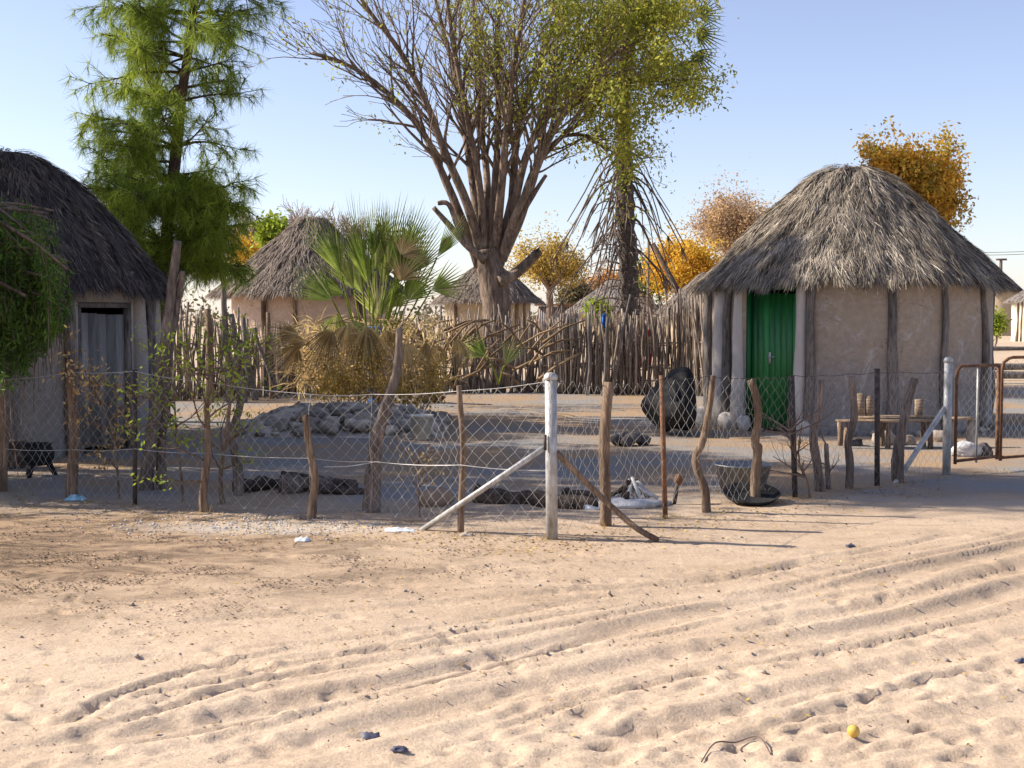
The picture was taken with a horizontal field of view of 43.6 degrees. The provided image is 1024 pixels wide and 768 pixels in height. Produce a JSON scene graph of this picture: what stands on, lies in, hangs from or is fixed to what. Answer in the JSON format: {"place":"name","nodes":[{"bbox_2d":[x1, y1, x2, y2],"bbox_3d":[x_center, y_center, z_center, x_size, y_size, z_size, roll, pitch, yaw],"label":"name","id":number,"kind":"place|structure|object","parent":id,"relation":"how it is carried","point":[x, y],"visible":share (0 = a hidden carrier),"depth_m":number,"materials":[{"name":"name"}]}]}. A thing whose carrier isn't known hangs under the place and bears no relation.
{"place":"outdoors","nodes":[
{"label":"outdoors","id":0,"kind":"place"},
{"bbox_2d":[417,392,445,402],"bbox_3d":[-1.469,0.254,23.107,0.569,0.231,0.287,0,3,0],"label":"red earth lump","id":1,"kind":"object","parent":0,"point":[442,398],"visible":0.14,"depth_m":23.02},
{"bbox_2d":[0,315,1023,767],"bbox_3d":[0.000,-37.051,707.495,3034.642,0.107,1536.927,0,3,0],"label":"ground","id":2,"kind":"structure","parent":0,"point":[252,701],"depth_m":6.85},
{"bbox_2d":[8,440,27,468],"bbox_3d":[-5.217,0.733,13.346,0.340,0.280,0.335,0,3,0],"label":"dark stump","id":3,"kind":"object","parent":2,"relation":"on","point":[19,446],"visible":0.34,"depth_m":13.21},
{"bbox_2d":[19,442,57,477],"bbox_3d":[-4.684,0.754,12.630,0.341,0.335,0.351,0,3,0],"label":"iron pot","id":4,"kind":"object","parent":2,"relation":"on","point":[27,459],"visible":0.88,"depth_m":12.53,"materials":[{"name":"metal"}]},
{"bbox_2d":[0,198,77,476],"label":"pepper tree","id":5,"kind":"object","parent":2,"relation":"on","point":[32,304],"visible":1,"depth_m":11.87,"materials":[{"name":"green plant"}]},
{"bbox_2d":[64,493,86,500],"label":"plastic litter","id":6,"kind":"object","parent":2,"relation":"on","point":[72,497],"visible":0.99,"depth_m":10.94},
{"bbox_2d":[0,146,183,456],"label":"thatched hut","id":7,"kind":"object","parent":2,"relation":"on","point":[118,284],"visible":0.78,"depth_m":14.86,"materials":[{"name":"plant"}]},
{"bbox_2d":[81,313,125,447],"bbox_3d":[-4.763,-0.047,14.853,0.050,1.552,0.654,2,4,32],"label":"door","id":8,"kind":"structure","parent":7,"relation":"in","point":[104,333],"depth_m":14.85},
{"bbox_2d":[42,325,155,498],"bbox_3d":[-3.558,0.270,11.014,0.845,1.560,0.960,3,4,41],"label":"sapling","id":9,"kind":"object","parent":2,"relation":"on","point":[99,400],"visible":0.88,"depth_m":11.01,"materials":[{"name":"plant"}]},
{"bbox_2d":[139,240,184,490],"bbox_3d":[-3.185,-0.137,11.644,0.452,2.329,0.186,0,3,-7],"label":"leaning trunk","id":10,"kind":"object","parent":2,"relation":"on","point":[174,292],"visible":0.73,"depth_m":11.59,"materials":[{"name":"brown plant"}]},
{"bbox_2d":[95,315,237,501],"bbox_3d":[-2.924,0.236,10.819,1.162,1.649,0.872,-2,4,-29],"label":"sapling","id":11,"kind":"object","parent":2,"relation":"on","point":[176,433],"visible":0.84,"depth_m":10.74,"materials":[{"name":"green plant"}]},
{"bbox_2d":[59,0,291,421],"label":"pine tree","id":12,"kind":"object","parent":2,"relation":"on","point":[194,212],"visible":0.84,"depth_m":18.43,"materials":[{"name":"green plant"}]},
{"bbox_2d":[122,323,281,511],"bbox_3d":[-2.471,0.304,10.154,1.265,1.592,0.972,-1,3,-9],"label":"sapling","id":13,"kind":"object","parent":2,"relation":"on","point":[202,498],"visible":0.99,"depth_m":10.33,"materials":[{"name":"green plant"}]},
{"bbox_2d":[204,309,214,402],"bbox_3d":[-5.472,-0.462,23.157,0.179,1.804,0.167,0,3,0],"label":"upright pole","id":14,"kind":"object","parent":2,"relation":"on","point":[208,321],"visible":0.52,"depth_m":23.09,"materials":[{"name":"wood"}]},
{"bbox_2d":[162,286,263,495],"bbox_3d":[-2.634,0.085,11.341,0.861,1.894,1.187,0,3,0],"label":"sapling","id":15,"kind":"object","parent":2,"relation":"on","point":[238,481],"visible":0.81,"depth_m":11.27,"materials":[{"name":"green plant"}]},
{"bbox_2d":[148,325,282,504],"bbox_3d":[-2.354,0.281,10.775,1.102,1.569,1.073,2,4,35],"label":"sapling","id":16,"kind":"object","parent":2,"relation":"on","point":[224,447],"visible":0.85,"depth_m":10.78,"materials":[{"name":"green plant"}]},
{"bbox_2d":[221,275,232,401],"bbox_3d":[-5.155,-0.876,23.154,0.207,2.624,0.141,0,3,0],"label":"upright pole","id":17,"kind":"object","parent":2,"relation":"on","point":[224,309],"visible":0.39,"depth_m":23.12,"materials":[{"name":"wood"}]},
{"bbox_2d":[170,302,300,400],"bbox_3d":[-5.463,-0.639,24.599,3.232,1.910,0.777,-3,4,-44],"label":"stick fence","id":18,"kind":"object","parent":2,"relation":"on","point":[179,394],"visible":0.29,"depth_m":24.43,"materials":[{"name":"wood"}]},
{"bbox_2d":[229,314,247,402],"bbox_3d":[-4.953,-0.416,23.153,0.317,1.714,0.168,0,3,0],"label":"upright pole","id":19,"kind":"object","parent":2,"relation":"on","point":[232,318],"visible":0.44,"depth_m":23.09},
{"bbox_2d":[227,227,259,266],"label":"autumn tree","id":20,"kind":"object","parent":2,"relation":"on","point":[255,249],"visible":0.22,"depth_m":49.47,"materials":[{"name":"orange plant"}]},
{"bbox_2d":[229,211,268,244],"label":"leafless tree","id":21,"kind":"object","parent":2,"relation":"on","point":[251,230],"visible":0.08,"depth_m":61.23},
{"bbox_2d":[240,317,258,399],"bbox_3d":[-4.836,-0.407,23.633,0.344,1.655,0.147,0,3,0],"label":"upright pole","id":22,"kind":"object","parent":2,"relation":"on","point":[246,369],"visible":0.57,"depth_m":23.58,"materials":[{"name":"wood"}]},
{"bbox_2d":[241,208,290,247],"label":"green bush","id":23,"kind":"object","parent":2,"relation":"on","point":[272,229],"visible":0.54,"depth_m":43.36,"materials":[{"name":"green plant"}]},
{"bbox_2d":[253,327,281,398],"bbox_3d":[-4.598,-0.334,24.140,0.587,1.469,0.094,0,3,0],"label":"upright pole","id":24,"kind":"object","parent":2,"relation":"on","point":[268,369],"visible":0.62,"depth_m":24.11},
{"bbox_2d":[53,502,483,545],"bbox_3d":[-1.978,1.063,9.842,3.743,0.035,1.826,1,3,14],"label":"grit","id":25,"kind":"object","parent":2,"relation":"on","point":[244,518],"visible":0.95,"depth_m":9.80,"materials":[{"name":"grey stone"}]},
{"bbox_2d":[266,312,273,398],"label":"upright pole","id":26,"kind":"object","parent":2,"relation":"on","point":[271,392],"visible":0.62,"depth_m":24.12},
{"bbox_2d":[0,366,557,539],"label":"wire fence","id":27,"kind":"object","parent":2,"relation":"on","point":[549,447],"visible":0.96,"depth_m":10.02,"materials":[{"name":"metal"}]},
{"bbox_2d":[278,324,293,395],"bbox_3d":[-4.432,-0.424,25.205,0.325,1.510,0.105,0,3,0],"label":"upright pole","id":28,"kind":"object","parent":2,"relation":"on","point":[291,389],"visible":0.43,"depth_m":25.20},
{"bbox_2d":[231,471,363,494],"bbox_3d":[-1.875,0.915,11.498,1.117,0.235,0.750,2,4,39],"label":"log pile","id":29,"kind":"object","parent":2,"relation":"on","point":[330,485],"visible":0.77,"depth_m":11.53,"materials":[{"name":"grey wood"}]},
{"bbox_2d":[294,536,310,541],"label":"plastic litter","id":30,"kind":"object","parent":2,"relation":"on","point":[304,539],"visible":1,"depth_m":9.02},
{"bbox_2d":[277,199,337,227],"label":"leafless tree","id":31,"kind":"object","parent":2,"relation":"on","point":[291,219],"visible":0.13,"depth_m":60.92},
{"bbox_2d":[203,215,416,386],"bbox_3d":[-4.678,-1.934,29.940,5.045,3.994,5.046,0,3,0],"label":"thatched hut","id":32,"kind":"object","parent":2,"relation":"on","point":[275,258],"visible":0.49,"depth_m":28.36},
{"bbox_2d":[237,401,451,437],"bbox_3d":[-2.309,0.466,17.854,2.887,0.468,2.669,0,3,0],"label":"rubble mound","id":33,"kind":"object","parent":2,"relation":"on","point":[348,420],"visible":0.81,"depth_m":16.92,"materials":[{"name":"stone"}]},
{"bbox_2d":[324,205,377,251],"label":"leafless tree","id":34,"kind":"object","parent":2,"relation":"on","point":[343,224],"visible":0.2,"depth_m":61.41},
{"bbox_2d":[360,731,380,738],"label":"plastic litter","id":35,"kind":"object","parent":2,"relation":"on","point":[367,735],"visible":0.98,"depth_m":4.86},
{"bbox_2d":[293,344,458,410],"bbox_3d":[-2.068,-0.079,19.612,2.536,1.228,1.540,0,3,0],"label":"dry bush","id":36,"kind":"object","parent":2,"relation":"on","point":[344,389],"visible":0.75,"depth_m":19.34,"materials":[{"name":"brown plant"}]},
{"bbox_2d":[367,326,385,402],"bbox_3d":[-2.436,-0.347,23.015,0.352,1.380,0.347,0,3,0],"label":"blue drum","id":37,"kind":"object","parent":2,"relation":"on","point":[380,365],"visible":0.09,"depth_m":22.89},
{"bbox_2d":[243,189,528,410],"bbox_3d":[-1.830,-1.240,19.852,4.255,3.604,2.591,0,3,0],"label":"fan palm","id":38,"kind":"object","parent":2,"relation":"on","point":[404,257],"visible":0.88,"depth_m":19.50,"materials":[{"name":"green plant"}]},
{"bbox_2d":[362,292,413,512],"bbox_3d":[-1.007,0.175,10.319,0.420,1.827,0.237,0,3,0],"label":"fence post","id":39,"kind":"object","parent":2,"relation":"on","point":[382,419],"visible":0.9,"depth_m":10.29,"materials":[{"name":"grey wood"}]},
{"bbox_2d":[384,527,414,531],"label":"plastic litter","id":40,"kind":"object","parent":2,"relation":"on","point":[398,529],"visible":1,"depth_m":9.43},
{"bbox_2d":[390,745,408,750],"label":"plastic litter","id":41,"kind":"object","parent":2,"relation":"on","point":[399,748],"visible":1,"depth_m":4.67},
{"bbox_2d":[382,433,452,516],"bbox_3d":[-0.675,0.724,10.080,0.629,0.754,0.457,-2,4,-38],"label":"dry shrub","id":42,"kind":"object","parent":2,"relation":"on","point":[423,473],"visible":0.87,"depth_m":10.07,"materials":[{"name":"plant"}]},
{"bbox_2d":[178,289,664,330],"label":"scrub","id":43,"kind":"object","parent":2,"relation":"on","point":[425,313],"visible":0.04,"depth_m":131.78,"materials":[{"name":"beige plant"}]},
{"bbox_2d":[410,414,433,439],"bbox_3d":[-1.149,0.546,16.304,0.307,0.310,0.306,0,3,0],"label":"bucket","id":44,"kind":"object","parent":2,"relation":"on","point":[419,427],"visible":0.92,"depth_m":16.20,"materials":[{"name":"metal"}]},
{"bbox_2d":[295,301,557,394],"bbox_3d":[-1.723,-0.779,25.969,5.360,2.048,0.933,0,3,-5],"label":"stick fence","id":45,"kind":"object","parent":2,"relation":"on","point":[481,379],"visible":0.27,"depth_m":26.02,"materials":[{"name":"wood"}]},
{"bbox_2d":[417,487,454,506],"bbox_3d":[-0.636,0.965,10.736,0.295,0.197,0.208,-1,3,-20],"label":"dirt lump","id":46,"kind":"object","parent":2,"relation":"on","point":[436,496],"visible":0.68,"depth_m":10.66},
{"bbox_2d":[0,466,912,663],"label":"debris","id":47,"kind":"object","parent":2,"relation":"on","point":[161,609],"visible":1,"depth_m":8.21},
{"bbox_2d":[460,531,473,535],"bbox_3d":[-0.327,1.075,9.243,0.109,0.031,0.069,0,3,0],"label":"stone","id":48,"kind":"object","parent":2,"relation":"on","point":[466,533],"visible":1,"depth_m":9.23,"materials":[{"name":"stone"}]},
{"bbox_2d":[356,319,584,388],"bbox_3d":[-0.756,-0.494,22.051,3.942,1.245,1.840,0,3,0],"label":"brushwood","id":49,"kind":"object","parent":2,"relation":"on","point":[462,325],"visible":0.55,"depth_m":21.88,"materials":[{"name":"wood"}]},
{"bbox_2d":[233,0,738,387],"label":"bare tree","id":50,"kind":"object","parent":2,"relation":"on","point":[487,242],"visible":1,"depth_m":27.11,"materials":[{"name":"brown plant"}]},
{"bbox_2d":[429,266,546,366],"bbox_3d":[-0.750,-2.190,39.938,3.779,3.413,3.770,0,3,0],"label":"thatched hut","id":51,"kind":"object","parent":2,"relation":"on","point":[522,296],"visible":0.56,"depth_m":38.90,"materials":[{"name":"plant"}]},
{"bbox_2d":[1,512,1018,763],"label":"debris","id":52,"kind":"object","parent":2,"relation":"on","point":[503,680],"visible":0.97,"depth_m":5.59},
{"bbox_2d":[1,467,1019,541],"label":"dry grass","id":53,"kind":"structure","parent":2,"relation":"on","point":[605,527],"depth_m":10.36,"materials":[{"name":"plant"}]},
{"bbox_2d":[0,475,1023,754],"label":"leaf litter","id":54,"kind":"object","parent":2,"relation":"on","point":[480,571],"visible":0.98,"depth_m":9.07,"materials":[{"name":"plant"}]},
{"bbox_2d":[19,524,1018,690],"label":"pebbles","id":55,"kind":"object","parent":2,"relation":"on","point":[546,652],"visible":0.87,"depth_m":7.00,"materials":[{"name":"stone"}]},
{"bbox_2d":[472,483,598,509],"bbox_3d":[0.303,0.945,10.913,1.135,0.203,0.690,1,3,24],"label":"log pile","id":56,"kind":"object","parent":2,"relation":"on","point":[494,497],"visible":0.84,"depth_m":10.74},
{"bbox_2d":[504,210,593,333],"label":"autumn tree","id":57,"kind":"object","parent":2,"relation":"on","point":[537,270],"visible":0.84,"depth_m":51.26,"materials":[{"name":"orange plant"}]},
{"bbox_2d":[534,304,578,347],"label":"tin shed","id":58,"kind":"structure","parent":2,"relation":"on","point":[541,309],"depth_m":59.96,"materials":[{"name":"metal"}]},
{"bbox_2d":[541,273,600,303],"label":"autumn tree","id":59,"kind":"object","parent":2,"relation":"on","point":[578,291],"visible":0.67,"depth_m":65.29,"materials":[{"name":"brown plant"}]},
{"bbox_2d":[585,314,591,394],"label":"upright pole","id":60,"kind":"object","parent":2,"relation":"on","point":[589,375],"visible":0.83,"depth_m":25.17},
{"bbox_2d":[582,504,599,509],"bbox_3d":[0.629,1.024,10.532,0.184,0.114,0.141,0,3,0],"label":"plastic scrap","id":61,"kind":"object","parent":2,"relation":"on","point":[591,508],"visible":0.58,"depth_m":10.48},
{"bbox_2d":[580,294,614,322],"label":"green bush","id":62,"kind":"object","parent":2,"relation":"on","point":[587,307],"visible":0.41,"depth_m":43.78,"materials":[{"name":"green plant"}]},
{"bbox_2d":[577,261,618,288],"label":"autumn tree","id":63,"kind":"object","parent":2,"relation":"on","point":[604,274],"visible":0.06,"depth_m":69.31,"materials":[{"name":"orange plant"}]},
{"bbox_2d":[601,317,608,394],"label":"upright pole","id":64,"kind":"object","parent":2,"relation":"on","point":[605,375],"visible":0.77,"depth_m":25.23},
{"bbox_2d":[562,279,662,355],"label":"thatched hut","id":65,"kind":"object","parent":2,"relation":"on","point":[615,294],"visible":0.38,"depth_m":49.00,"materials":[{"name":"plant"}]},
{"bbox_2d":[538,288,704,396],"bbox_3d":[2.426,-0.888,25.556,3.741,2.297,1.560,1,3,24],"label":"stick fence","id":66,"kind":"object","parent":2,"relation":"on","point":[691,359],"visible":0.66,"depth_m":25.48,"materials":[{"name":"wood"}]},
{"bbox_2d":[602,314,606,327],"bbox_3d":[1.821,-1.244,25.245,0.101,0.294,0.070,0,3,0],"label":"hanging cloth","id":67,"kind":"object","parent":66,"relation":"hanging from","point":[603,320],"visible":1,"depth_m":25.23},
{"bbox_2d":[613,294,630,394],"bbox_3d":[2.134,-0.719,25.216,0.426,2.096,0.064,0,3,0],"label":"upright pole","id":68,"kind":"object","parent":2,"relation":"on","point":[619,349],"visible":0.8,"depth_m":25.18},
{"bbox_2d":[610,432,650,446],"bbox_3d":[1.444,0.676,15.568,0.517,0.189,0.317,0,3,0],"label":"stone heap","id":69,"kind":"object","parent":2,"relation":"on","point":[639,438],"visible":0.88,"depth_m":15.52,"materials":[{"name":"stone"}]},
{"bbox_2d":[598,496,671,508],"bbox_3d":[0.947,1.014,10.826,0.819,0.119,0.496,0,3,0],"label":"ash heap","id":70,"kind":"object","parent":2,"relation":"on","point":[633,502],"visible":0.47,"depth_m":10.66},
{"bbox_2d":[611,477,658,499],"bbox_3d":[0.991,0.883,10.900,0.454,0.202,0.314,-1,3,-23],"label":"charcoal pile","id":71,"kind":"object","parent":70,"relation":"on","point":[635,486],"visible":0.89,"depth_m":10.86,"materials":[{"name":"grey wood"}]},
{"bbox_2d":[545,0,725,379],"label":"tall palm","id":72,"kind":"object","parent":2,"relation":"on","point":[628,252],"visible":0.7,"depth_m":30.66,"materials":[{"name":"brown plant"}]},
{"bbox_2d":[646,241,649,344],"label":"pole","id":73,"kind":"object","parent":2,"relation":"on","point":[648,274],"visible":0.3,"depth_m":35.87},
{"bbox_2d":[637,254,678,351],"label":"autumn tree","id":74,"kind":"object","parent":2,"relation":"on","point":[644,289],"visible":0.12,"depth_m":51.69,"materials":[{"name":"orange plant"}]},
{"bbox_2d":[651,242,681,303],"bbox_3d":[5.027,-2.490,39.921,1.410,3.852,0.193,0,3,0],"label":"pole","id":75,"kind":"object","parent":2,"relation":"on","point":[659,256],"visible":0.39,"depth_m":39.80,"materials":[{"name":"brown wood"}]},
{"bbox_2d":[641,367,696,431],"bbox_3d":[2.168,0.202,17.144,0.926,0.859,0.943,3,4,44],"label":"black bundle","id":76,"kind":"object","parent":2,"relation":"on","point":[684,373],"visible":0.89,"depth_m":16.83,"materials":[{"name":"plastic"}]},
{"bbox_2d":[673,474,684,504],"bbox_3d":[1.405,0.900,10.817,0.099,0.286,0.093,1,3,21],"label":"iron stake","id":77,"kind":"object","parent":2,"relation":"on","point":[678,479],"visible":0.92,"depth_m":10.80,"materials":[{"name":"metal"}]},
{"bbox_2d":[653,272,705,363],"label":"thatched hut","id":78,"kind":"object","parent":2,"relation":"on","point":[693,281],"visible":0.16,"depth_m":41.38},
{"bbox_2d":[637,215,728,301],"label":"autumn tree","id":79,"kind":"object","parent":2,"relation":"on","point":[701,259],"visible":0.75,"depth_m":47.13,"materials":[{"name":"orange plant"}]},
{"bbox_2d":[665,159,778,262],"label":"autumn tree","id":80,"kind":"object","parent":2,"relation":"on","point":[731,221],"visible":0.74,"depth_m":53.95,"materials":[{"name":"brown plant"}]},
{"bbox_2d":[701,735,770,761],"bbox_3d":[0.792,1.327,4.674,0.284,0.037,0.147,-1,3,-15],"label":"bent twig","id":81,"kind":"object","parent":2,"relation":"on","point":[736,742],"visible":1,"depth_m":4.71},
{"bbox_2d":[713,460,772,491],"bbox_3d":[2.067,0.838,11.463,0.525,0.259,0.528,0,3,0],"label":"metal tub","id":82,"kind":"object","parent":2,"relation":"on","point":[739,476],"visible":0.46,"depth_m":11.31,"materials":[{"name":"metal"}]},
{"bbox_2d":[722,482,780,505],"bbox_3d":[2.021,0.929,10.815,0.489,0.150,0.475,0,3,0],"label":"black tray","id":83,"kind":"object","parent":2,"relation":"on","point":[772,494],"visible":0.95,"depth_m":10.82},
{"bbox_2d":[556,357,953,541],"bbox_3d":[2.297,0.465,10.955,0.770,1.275,5.501,3,4,41],"label":"wire fence","id":84,"kind":"object","parent":2,"relation":"on","point":[899,467],"visible":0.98,"depth_m":10.81,"materials":[{"name":"metal"}]},
{"bbox_2d":[953,363,1000,463],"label":"pipe gate","id":85,"kind":"structure","parent":84,"relation":"attached to","point":[997,420],"depth_m":12.91,"materials":[{"name":"metal"}]},
{"bbox_2d":[735,385,854,497],"bbox_3d":[2.422,0.536,11.065,0.947,1.025,0.757,-3,4,-45],"label":"dry shrub","id":86,"kind":"object","parent":2,"relation":"on","point":[796,454],"visible":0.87,"depth_m":11.05,"materials":[{"name":"plant"}]},
{"bbox_2d":[802,429,840,489],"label":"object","id":87,"kind":"object","parent":2,"relation":"on","point":[827,469],"visible":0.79,"depth_m":11.64,"materials":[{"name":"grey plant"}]},
{"bbox_2d":[686,163,1020,436],"bbox_3d":[4.933,-1.291,18.800,4.773,3.901,4.730,0,3,0],"label":"thatched hut","id":88,"kind":"object","parent":2,"relation":"on","point":[831,273],"visible":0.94,"depth_m":17.27,"materials":[{"name":"plant"}]},
{"bbox_2d":[751,293,795,428],"bbox_3d":[3.628,-0.311,17.511,0.834,1.850,0.109,3,4,44],"label":"door","id":89,"kind":"structure","parent":88,"relation":"in","point":[773,315],"depth_m":17.56,"materials":[{"name":"metal"}]},
{"bbox_2d":[847,725,859,737],"bbox_3d":[1.282,1.304,4.805,0.048,0.046,0.047,0,3,0],"label":"yellow fruit","id":90,"kind":"object","parent":2,"relation":"on","point":[853,731],"visible":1,"depth_m":4.79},
{"bbox_2d":[852,438,862,445],"bbox_3d":[4.169,0.720,15.508,0.170,0.130,0.170,0,3,0],"label":"stone","id":91,"kind":"object","parent":2,"relation":"on","point":[859,442],"visible":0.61,"depth_m":15.45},
{"bbox_2d":[871,431,895,444],"bbox_3d":[4.583,0.680,15.721,0.325,0.219,0.210,0,3,0],"label":"stone","id":92,"kind":"object","parent":2,"relation":"on","point":[892,436],"visible":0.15,"depth_m":15.65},
{"bbox_2d":[835,415,942,448],"bbox_3d":[4.530,0.595,15.364,1.312,0.423,0.334,0,3,0],"label":"plank bench","id":93,"kind":"object","parent":2,"relation":"on","point":[891,418],"visible":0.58,"depth_m":15.35,"materials":[{"name":"wood"}]},
{"bbox_2d":[857,393,863,415],"bbox_3d":[4.191,0.246,15.402,0.086,0.275,0.077,0,3,0],"label":"wood block","id":94,"kind":"object","parent":93,"relation":"on","point":[860,398],"depth_m":15.37,"materials":[{"name":"brown wood"}]},
{"bbox_2d":[864,396,872,415],"bbox_3d":[4.293,0.264,15.403,0.088,0.249,0.078,0,3,0],"label":"wood block","id":95,"kind":"object","parent":93,"relation":"on","point":[869,407],"depth_m":15.37,"materials":[{"name":"brown wood"}]},
{"bbox_2d":[914,399,923,415],"bbox_3d":[4.896,0.283,15.401,0.091,0.209,0.076,0,3,0],"label":"wood block","id":96,"kind":"object","parent":93,"relation":"on","point":[918,406],"depth_m":15.37,"materials":[{"name":"brown wood"}]},
{"bbox_2d":[905,434,916,444],"bbox_3d":[4.853,0.694,15.708,0.209,0.159,0.156,0,3,0],"label":"stone","id":97,"kind":"object","parent":2,"relation":"on","point":[913,441],"visible":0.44,"depth_m":15.65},
{"bbox_2d":[850,115,975,229],"bbox_3d":[8.197,-2.646,26.929,2.893,5.752,3.100,0,3,0],"label":"autumn tree","id":98,"kind":"object","parent":2,"relation":"on","point":[916,170],"visible":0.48,"depth_m":26.19,"materials":[{"name":"orange plant"}]},
{"bbox_2d":[933,430,942,441],"bbox_3d":[5.383,0.675,16.117,0.247,0.198,0.217,0,3,0],"label":"stone","id":99,"kind":"object","parent":2,"relation":"on","point":[937,433],"visible":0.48,"depth_m":16.06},
{"bbox_2d":[919,169,978,236],"bbox_3d":[8.695,-2.087,26.390,1.662,4.715,1.555,0,3,0],"label":"autumn tree","id":100,"kind":"object","parent":2,"relation":"on","point":[951,209],"visible":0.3,"depth_m":26.07,"materials":[{"name":"orange plant"}]},
{"bbox_2d":[951,417,978,446],"bbox_3d":[5.419,0.615,15.427,0.369,0.433,0.145,0,3,0],"label":"plank stool","id":101,"kind":"object","parent":2,"relation":"on","point":[970,432],"visible":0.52,"depth_m":15.37,"materials":[{"name":"wood"}]},
{"bbox_2d":[951,441,982,456],"bbox_3d":[5.105,0.743,14.411,0.385,0.211,0.202,0,3,0],"label":"stone","id":102,"kind":"object","parent":2,"relation":"on","point":[961,449],"visible":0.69,"depth_m":14.33,"materials":[{"name":"white stone"}]},
{"bbox_2d":[978,442,992,455],"bbox_3d":[5.318,0.754,14.482,0.226,0.191,0.165,0,3,0],"label":"stone","id":103,"kind":"object","parent":2,"relation":"on","point":[984,446],"visible":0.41,"depth_m":14.41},
{"bbox_2d":[996,258,1006,269],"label":"utility pole","id":104,"kind":"object","parent":2,"relation":"on","point":[1000,262],"visible":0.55,"depth_m":99.53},
{"bbox_2d":[993,305,1012,345],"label":"green bush","id":105,"kind":"object","parent":2,"relation":"on","point":[1000,320],"visible":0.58,"depth_m":59.59,"materials":[{"name":"green plant"}]},
{"bbox_2d":[994,346,1023,378],"bbox_3d":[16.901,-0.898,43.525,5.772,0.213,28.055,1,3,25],"label":"rail fence","id":106,"kind":"object","parent":2,"relation":"on","point":[1012,374],"visible":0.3,"depth_m":35.97,"materials":[{"name":"wood"}]},
{"bbox_2d":[995,273,1022,335],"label":"thatched hut","id":107,"kind":"object","parent":2,"relation":"on","point":[1000,299],"visible":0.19,"depth_m":93.61,"materials":[{"name":"paint"}]},
{"bbox_2d":[998,356,1023,460],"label":"pipe gate","id":108,"kind":"structure","parent":2,"relation":"on","point":[1001,457],"depth_m":13.09,"materials":[{"name":"metal"}]},
{"bbox_2d":[1002,290,1023,341],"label":"thatched hut","id":109,"kind":"object","parent":2,"relation":"on","point":[1017,317],"visible":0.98,"depth_m":74.41,"materials":[{"name":"paint"}]},
{"bbox_2d":[1014,658,1023,661],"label":"plastic litter","id":110,"kind":"object","parent":2,"relation":"on","point":[1019,660],"visible":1,"depth_m":5.91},
{"bbox_2d":[0,0,1023,314],"label":"sky","id":111,"kind":"structure","parent":0,"point":[810,73],"materials":[{"name":"blue"}]}
]}

